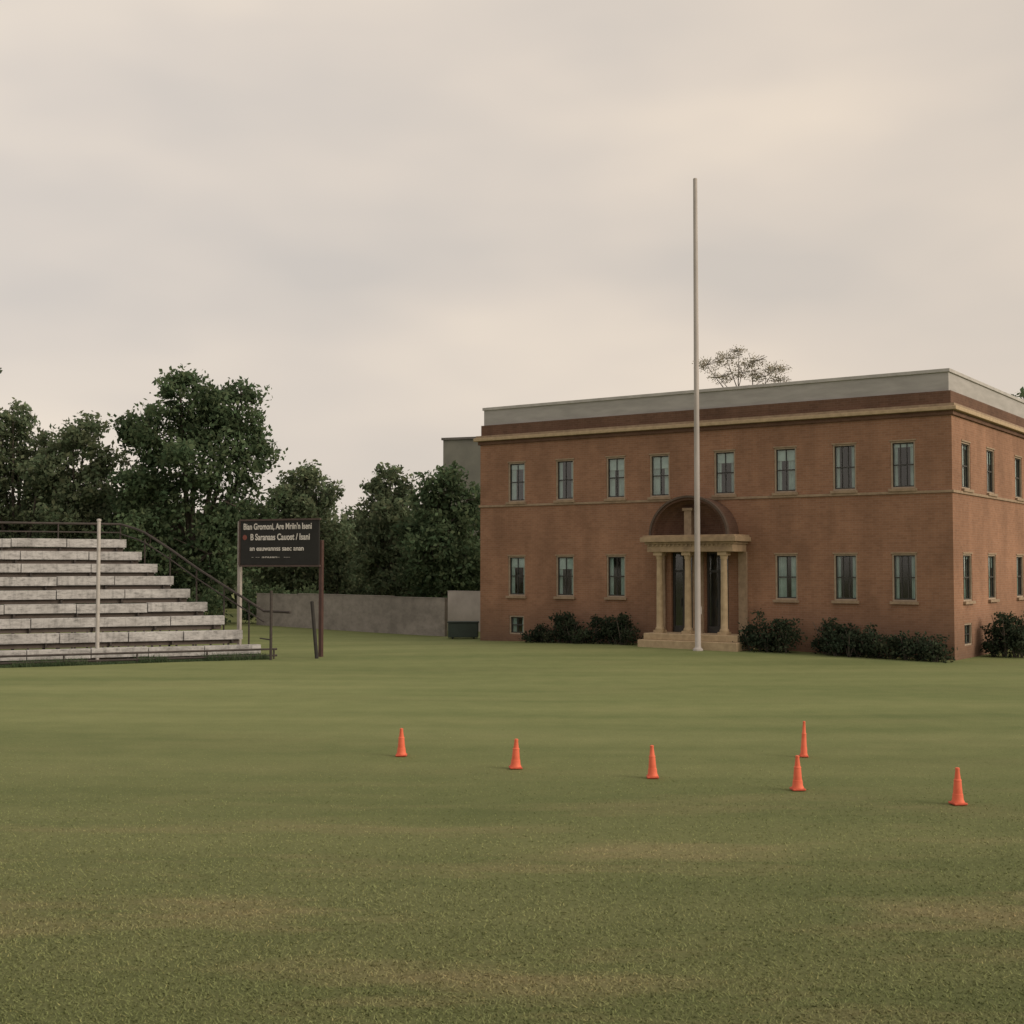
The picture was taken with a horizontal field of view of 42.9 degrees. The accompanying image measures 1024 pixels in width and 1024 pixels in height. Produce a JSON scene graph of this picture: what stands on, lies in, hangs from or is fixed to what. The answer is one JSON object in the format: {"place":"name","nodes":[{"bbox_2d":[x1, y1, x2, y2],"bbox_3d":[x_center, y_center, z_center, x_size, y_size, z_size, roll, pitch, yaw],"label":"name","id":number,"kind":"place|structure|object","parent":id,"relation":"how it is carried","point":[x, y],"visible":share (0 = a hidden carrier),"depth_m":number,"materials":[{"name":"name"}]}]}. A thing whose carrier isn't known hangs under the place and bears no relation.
{"place":"outdoors","nodes":[
{"label":"outdoors","id":0,"kind":"place"},
{"bbox_2d":[448,591,479,630],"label":"panels","id":1,"kind":"object","parent":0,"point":[463,606],"visible":0.21,"depth_m":59.19,"materials":[{"name":"grey concrete"}]},
{"bbox_2d":[0,586,1023,1023],"bbox_3d":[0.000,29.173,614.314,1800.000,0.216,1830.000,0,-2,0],"label":"ground","id":2,"kind":"structure","parent":0,"point":[372,690],"depth_m":15.13,"materials":[{"name":"green plant"}]},
{"bbox_2d":[0,368,70,618],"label":"tree","id":3,"kind":"object","parent":2,"relation":"on","point":[11,447],"visible":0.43,"depth_m":71.75,"materials":[{"name":"green plant"}]},
{"bbox_2d":[12,410,134,617],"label":"tree","id":4,"kind":"object","parent":2,"relation":"on","point":[84,503],"visible":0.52,"depth_m":69.69,"materials":[{"name":"green plant"}]},
{"bbox_2d":[94,519,100,662],"bbox_3d":[-12.580,2.428,39.632,0.240,4.450,0.240,0,-2,0],"label":"white post","id":5,"kind":"object","parent":2,"relation":"on","point":[97,635],"visible":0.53,"depth_m":39.60,"materials":[{"name":"metal"}]},
{"bbox_2d":[0,651,268,667],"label":"weeds","id":6,"kind":"object","parent":2,"relation":"on","point":[141,660],"visible":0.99,"depth_m":39.17,"materials":[{"name":"green plant"}]},
{"bbox_2d":[0,521,290,664],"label":"bleachers","id":7,"kind":"object","parent":2,"relation":"on","point":[52,581],"visible":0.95,"depth_m":42.23,"materials":[{"name":"grey metal"}]},
{"bbox_2d":[114,467,185,580],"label":"tree","id":8,"kind":"object","parent":2,"relation":"on","point":[151,522],"visible":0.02,"depth_m":73.50,"materials":[{"name":"green plant"}]},
{"bbox_2d":[0,578,324,624],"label":"hedge","id":9,"kind":"object","parent":2,"relation":"on","point":[212,603],"visible":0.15,"depth_m":65.21,"materials":[{"name":"green plant"}]},
{"bbox_2d":[91,363,298,599],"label":"tree","id":10,"kind":"object","parent":2,"relation":"on","point":[217,536],"visible":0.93,"depth_m":66.88,"materials":[{"name":"green plant"}]},
{"bbox_2d":[16,487,427,610],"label":"tree line","id":11,"kind":"object","parent":2,"relation":"on","point":[229,594],"depth_m":92.20,"materials":[{"name":"green plant"}]},
{"bbox_2d":[237,518,323,656],"bbox_3d":[-7.616,2.553,42.643,3.298,4.660,0.200,-1,-3,24],"label":"notice sign","id":12,"kind":"object","parent":2,"relation":"on","point":[295,542],"visible":1,"depth_m":42.58,"materials":[{"name":"black metal"}]},
{"bbox_2d":[244,459,370,600],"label":"tree","id":13,"kind":"object","parent":2,"relation":"on","point":[308,501],"visible":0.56,"depth_m":78.18,"materials":[{"name":"green plant"}]},
{"bbox_2d":[310,601,318,658],"bbox_3d":[-6.250,3.775,41.276,0.401,1.919,0.118,-2,-3,45],"label":"wooden post","id":14,"kind":"object","parent":2,"relation":"on","point":[314,630],"visible":0.87,"depth_m":41.24,"materials":[{"name":"brown wood"}]},
{"bbox_2d":[256,594,447,635],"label":"boundary wall","id":15,"kind":"structure","parent":2,"relation":"on","point":[407,616],"depth_m":58.40,"materials":[{"name":"concrete"}]},
{"bbox_2d":[256,593,447,598],"bbox_3d":[-7.675,3.807,59.592,0.190,0.079,14.180,2,-3,-44],"label":"coping","id":16,"kind":"object","parent":15,"relation":"on","point":[356,595],"visible":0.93,"depth_m":58.55,"materials":[{"name":"concrete"}]},
{"bbox_2d":[331,505,387,594],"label":"tree","id":17,"kind":"object","parent":2,"relation":"on","point":[348,512],"visible":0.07,"depth_m":81.57,"materials":[{"name":"green plant"}]},
{"bbox_2d":[344,462,419,596],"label":"tree","id":18,"kind":"object","parent":2,"relation":"on","point":[378,560],"visible":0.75,"depth_m":74.28,"materials":[{"name":"green plant"}]},
{"bbox_2d":[395,728,406,756],"bbox_3d":[-1.680,3.496,19.818,0.172,0.418,0.172,0,-2,0],"label":"traffic cone","id":19,"kind":"object","parent":2,"relation":"on","point":[401,750],"visible":1,"depth_m":19.77,"materials":[{"name":"orange plastic"}]},
{"bbox_2d":[387,460,479,597],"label":"tree","id":20,"kind":"object","parent":2,"relation":"on","point":[444,550],"visible":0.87,"depth_m":68.93,"materials":[{"name":"green plant"}]},
{"bbox_2d":[443,439,479,576],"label":"walls","id":21,"kind":"structure","parent":2,"relation":"on","point":[465,453],"depth_m":85.68,"materials":[{"name":"grey concrete"}]},
{"bbox_2d":[441,437,475,439],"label":"roof edge","id":22,"kind":"object","parent":21,"relation":"on","point":[456,438],"visible":0.14,"depth_m":85.83,"materials":[{"name":"metal"}]},
{"bbox_2d":[447,621,478,638],"bbox_3d":[-1.950,4.735,52.245,1.260,0.717,0.760,0,-2,0],"label":"dumpster","id":23,"kind":"object","parent":2,"relation":"on","point":[463,629],"visible":0.99,"depth_m":51.90,"materials":[{"name":"paint"}]},
{"bbox_2d":[509,739,522,768],"bbox_3d":[0.056,3.431,18.520,0.181,0.418,0.181,2,-3,-7],"label":"traffic cone","id":24,"kind":"object","parent":2,"relation":"on","point":[515,762],"visible":1,"depth_m":18.47,"materials":[{"name":"orange plastic"}]},
{"bbox_2d":[515,469,522,631],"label":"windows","id":25,"kind":"structure","parent":2,"relation":"on","point":[520,568],"depth_m":52.62,"materials":[{"name":"glass"}]},
{"bbox_2d":[518,623,557,642],"bbox_3d":[1.074,4.481,47.855,1.488,0.850,1.754,2,-3,-33],"label":"bush","id":26,"kind":"object","parent":2,"relation":"on","point":[538,635],"visible":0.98,"depth_m":47.76,"materials":[{"name":"green plant"}]},
{"bbox_2d":[548,610,592,643],"bbox_3d":[2.117,4.197,47.116,1.398,1.309,2.172,2,-3,-40],"label":"bush","id":27,"kind":"object","parent":2,"relation":"on","point":[566,631],"visible":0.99,"depth_m":47.02,"materials":[{"name":"green plant"}]},
{"bbox_2d":[586,612,643,644],"bbox_3d":[3.643,4.152,46.230,2.494,1.276,1.408,-2,-3,42],"label":"bush","id":28,"kind":"object","parent":2,"relation":"on","point":[620,631],"visible":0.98,"depth_m":45.95,"materials":[{"name":"green plant"}]},
{"bbox_2d":[646,745,658,778],"bbox_3d":[1.896,3.371,17.622,0.164,0.438,0.164,-1,-3,3],"label":"traffic cone","id":29,"kind":"object","parent":2,"relation":"on","point":[652,772],"visible":1,"depth_m":17.58,"materials":[{"name":"orange plastic"}]},
{"bbox_2d":[638,632,754,651],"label":"entrance steps","id":30,"kind":"structure","parent":2,"relation":"on","point":[709,641],"depth_m":43.73,"materials":[{"name":"beige stone"}]},
{"bbox_2d":[653,551,730,634],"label":"columns","id":31,"kind":"structure","parent":30,"relation":"on","point":[688,629],"depth_m":44.24,"materials":[{"name":"beige stone"}]},
{"bbox_2d":[640,534,750,551],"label":"entablature","id":32,"kind":"structure","parent":31,"relation":"on","point":[708,543],"depth_m":43.92,"materials":[{"name":"stone"}]},
{"bbox_2d":[653,500,723,534],"bbox_3d":[6.235,0.200,44.736,2.680,1.200,0.860,-2,-3,35],"label":"tympanum","id":33,"kind":"object","parent":32,"relation":"on","point":[670,520],"visible":0.74,"depth_m":44.99,"materials":[{"name":"brick"}]},
{"bbox_2d":[651,498,738,534],"bbox_3d":[6.246,0.141,44.755,2.920,1.320,0.900,-2,-3,35],"label":"arch hood","id":34,"kind":"object","parent":32,"relation":"on","point":[731,521],"visible":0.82,"depth_m":44.20,"materials":[{"name":"brown brick"}]},
{"bbox_2d":[649,495,729,534],"bbox_3d":[6.002,0.111,44.402,2.980,1.350,0.160,-2,-3,35],"label":"arch rim","id":35,"kind":"object","parent":34,"relation":"attached to","point":[722,515],"visible":0.98,"depth_m":44.09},
{"bbox_2d":[693,178,702,650],"bbox_3d":[6.140,-3.257,43.380,0.340,15.880,0.340,0,-2,0],"label":"flagpole","id":36,"kind":"object","parent":2,"relation":"on","point":[698,610],"visible":0.95,"depth_m":43.27,"materials":[{"name":"metal"}]},
{"bbox_2d":[480,414,954,659],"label":"front wall","id":37,"kind":"structure","parent":2,"relation":"on","point":[873,531],"depth_m":43.98,"materials":[{"name":"brick"}]},
{"bbox_2d":[673,552,728,632],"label":"door frames","id":38,"kind":"structure","parent":37,"relation":"attached to","point":[710,629],"depth_m":45.03,"materials":[{"name":"brown wood"}]},
{"bbox_2d":[663,552,747,633],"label":"pilasters","id":39,"kind":"object","parent":37,"relation":"attached to","point":[743,586],"visible":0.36,"depth_m":44.10,"materials":[{"name":"stone"}]},
{"bbox_2d":[473,405,1023,441],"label":"cornice","id":40,"kind":"structure","parent":37,"relation":"attached to","point":[959,409],"depth_m":44.16,"materials":[{"name":"stone"}]},
{"bbox_2d":[476,402,1023,437],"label":"cornice drip","id":41,"kind":"object","parent":40,"relation":"attached to","point":[770,416],"visible":0.39,"depth_m":44.30},
{"bbox_2d":[478,410,1023,445],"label":"cornice bed","id":42,"kind":"object","parent":37,"relation":"on","point":[880,416],"visible":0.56,"depth_m":44.31,"materials":[{"name":"beige stone"}]},
{"bbox_2d":[481,390,1023,435],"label":"frieze","id":43,"kind":"object","parent":42,"relation":"on","point":[910,399],"visible":0.43,"depth_m":44.48,"materials":[{"name":"brick"}]},
{"bbox_2d":[484,372,1023,425],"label":"parapet band","id":44,"kind":"object","parent":43,"relation":"on","point":[928,382],"visible":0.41,"depth_m":44.59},
{"bbox_2d":[482,368,1023,410],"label":"parapet cap","id":45,"kind":"object","parent":44,"relation":"on","point":[950,370],"visible":0.27,"depth_m":44.55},
{"bbox_2d":[479,489,1023,507],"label":"belt course","id":46,"kind":"object","parent":37,"relation":"attached to","point":[817,495],"visible":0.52,"depth_m":43.96,"materials":[{"name":"stone"}]},
{"bbox_2d":[512,444,1017,641],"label":"windows","id":47,"kind":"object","parent":37,"relation":"in","point":[782,560],"visible":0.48,"depth_m":44.65,"materials":[{"name":"grey glass"}]},
{"bbox_2d":[510,442,1020,643],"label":"window sashes","id":48,"kind":"object","parent":47,"relation":"attached to","point":[1017,494],"depth_m":43.99,"materials":[{"name":"grey wood"}]},
{"bbox_2d":[506,439,1023,604],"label":"window sills","id":49,"kind":"structure","parent":37,"relation":"attached to","point":[796,493],"depth_m":43.58,"materials":[{"name":"beige stone"}]},
{"bbox_2d":[509,440,1022,645],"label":"window casings","id":50,"kind":"object","parent":37,"relation":"attached to","point":[893,586],"depth_m":44.23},
{"bbox_2d":[563,447,911,626],"bbox_3d":[11.011,1.396,52.294,17.980,8.000,16.980,-2,-3,35],"label":"interior","id":51,"kind":"object","parent":2,"relation":"on","point":[713,590],"visible":0.11,"depth_m":46.33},
{"bbox_2d":[692,344,791,386],"bbox_3d":[11.360,-1.178,63.966,4.949,14.147,2.529,0,-2,0],"label":"tree","id":52,"kind":"object","parent":2,"relation":"on","point":[752,375],"visible":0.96,"depth_m":64.21,"materials":[{"name":"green plant"}]},
{"bbox_2d":[732,608,807,652],"bbox_3d":[8.420,3.909,42.686,2.656,1.555,1.452,-2,-3,38],"label":"bush","id":53,"kind":"object","parent":2,"relation":"on","point":[766,640],"visible":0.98,"depth_m":42.46,"materials":[{"name":"green plant"}]},
{"bbox_2d":[790,755,805,790],"bbox_3d":[3.640,3.323,16.623,0.172,0.438,0.172,0,-2,-4],"label":"traffic cone","id":54,"kind":"object","parent":2,"relation":"on","point":[797,784],"visible":1,"depth_m":16.58,"materials":[{"name":"orange plastic"}]},
{"bbox_2d":[799,721,808,756],"bbox_3d":[4.415,3.432,19.720,0.131,0.538,0.131,1,-2,5],"label":"traffic cone","id":55,"kind":"object","parent":2,"relation":"on","point":[803,752],"visible":0.98,"depth_m":19.69,"materials":[{"name":"orange plastic"}]},
{"bbox_2d":[805,617,849,654],"bbox_3d":[10.204,4.024,41.755,1.539,1.326,1.524,0,-2,0],"label":"bush","id":56,"kind":"object","parent":2,"relation":"on","point":[829,626],"visible":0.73,"depth_m":41.72,"materials":[{"name":"green plant"}]},
{"bbox_2d":[820,623,908,658],"bbox_3d":[10.914,4.068,40.921,1.821,1.207,2.846,2,-3,-32],"label":"bush","id":57,"kind":"object","parent":2,"relation":"on","point":[851,643],"visible":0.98,"depth_m":40.78,"materials":[{"name":"green plant"}]},
{"bbox_2d":[890,630,957,662],"bbox_3d":[12.512,4.118,39.761,2.178,1.070,1.488,-2,-3,36],"label":"bush","id":58,"kind":"object","parent":2,"relation":"on","point":[920,648],"visible":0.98,"depth_m":39.67,"materials":[{"name":"green plant"}]},
{"bbox_2d":[948,767,967,805],"bbox_3d":[5.340,3.281,15.624,0.172,0.438,0.172,0,-2,-8],"label":"traffic cone","id":59,"kind":"object","parent":2,"relation":"on","point":[957,797],"visible":1,"depth_m":15.58,"materials":[{"name":"orange plastic"}]},
{"bbox_2d":[951,414,1023,659],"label":"side wall","id":60,"kind":"structure","parent":2,"relation":"on","point":[983,527],"depth_m":43.11,"materials":[{"name":"brick"}]},
{"bbox_2d":[980,611,1023,657],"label":"bush","id":61,"kind":"object","parent":2,"relation":"on","point":[1004,636],"visible":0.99,"depth_m":41.76,"materials":[{"name":"green plant"}]},
{"bbox_2d":[998,611,1023,651],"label":"bush","id":62,"kind":"object","parent":2,"relation":"on","point":[1021,624],"visible":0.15,"depth_m":43.47,"materials":[{"name":"green plant"}]},
{"bbox_2d":[1011,387,1023,399],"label":"tree","id":63,"kind":"object","parent":2,"relation":"on","point":[1022,392],"visible":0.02,"depth_m":62.60,"materials":[{"name":"green plant"}]},
{"bbox_2d":[0,0,1023,522],"label":"sky","id":64,"kind":"structure","parent":0,"point":[402,221],"materials":[{"name":"grey"}]},
{"bbox_2d":[682,508,693,534],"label":"tympanum pier","id":65,"kind":"structure","parent":0,"point":[688,521],"depth_m":44.69,"materials":[{"name":"beige stone"}]}
]}

